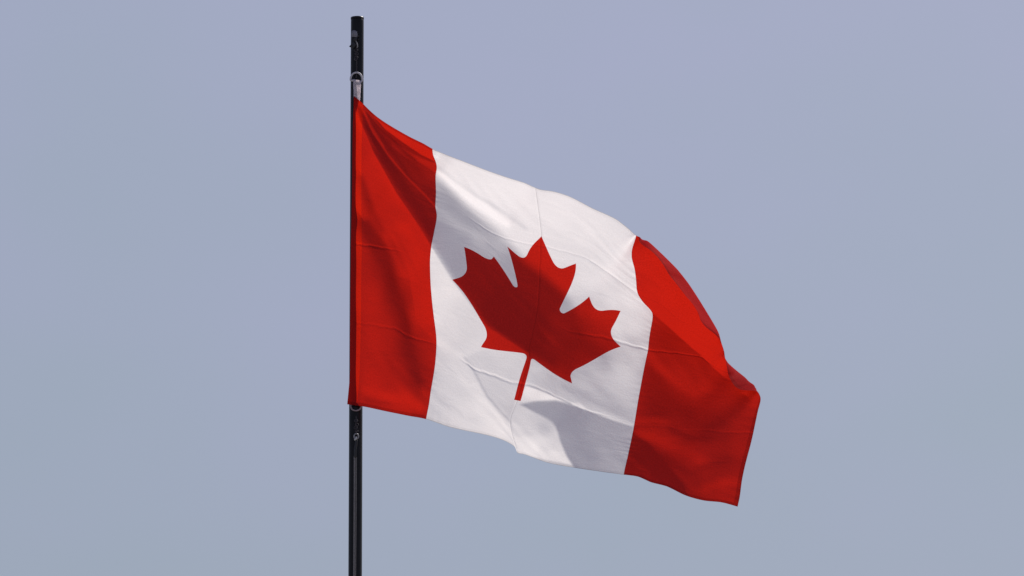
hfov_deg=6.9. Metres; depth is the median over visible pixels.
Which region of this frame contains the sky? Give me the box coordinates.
[0,0,1023,575]
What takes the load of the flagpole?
on the ground
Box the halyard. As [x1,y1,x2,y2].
[349,41,358,575]
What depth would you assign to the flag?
24.97 m
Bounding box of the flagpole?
[348,16,363,575]
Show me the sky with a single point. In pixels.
(838, 185)
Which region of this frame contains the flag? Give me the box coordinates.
[347,72,760,506]
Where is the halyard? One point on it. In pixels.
(352, 45)

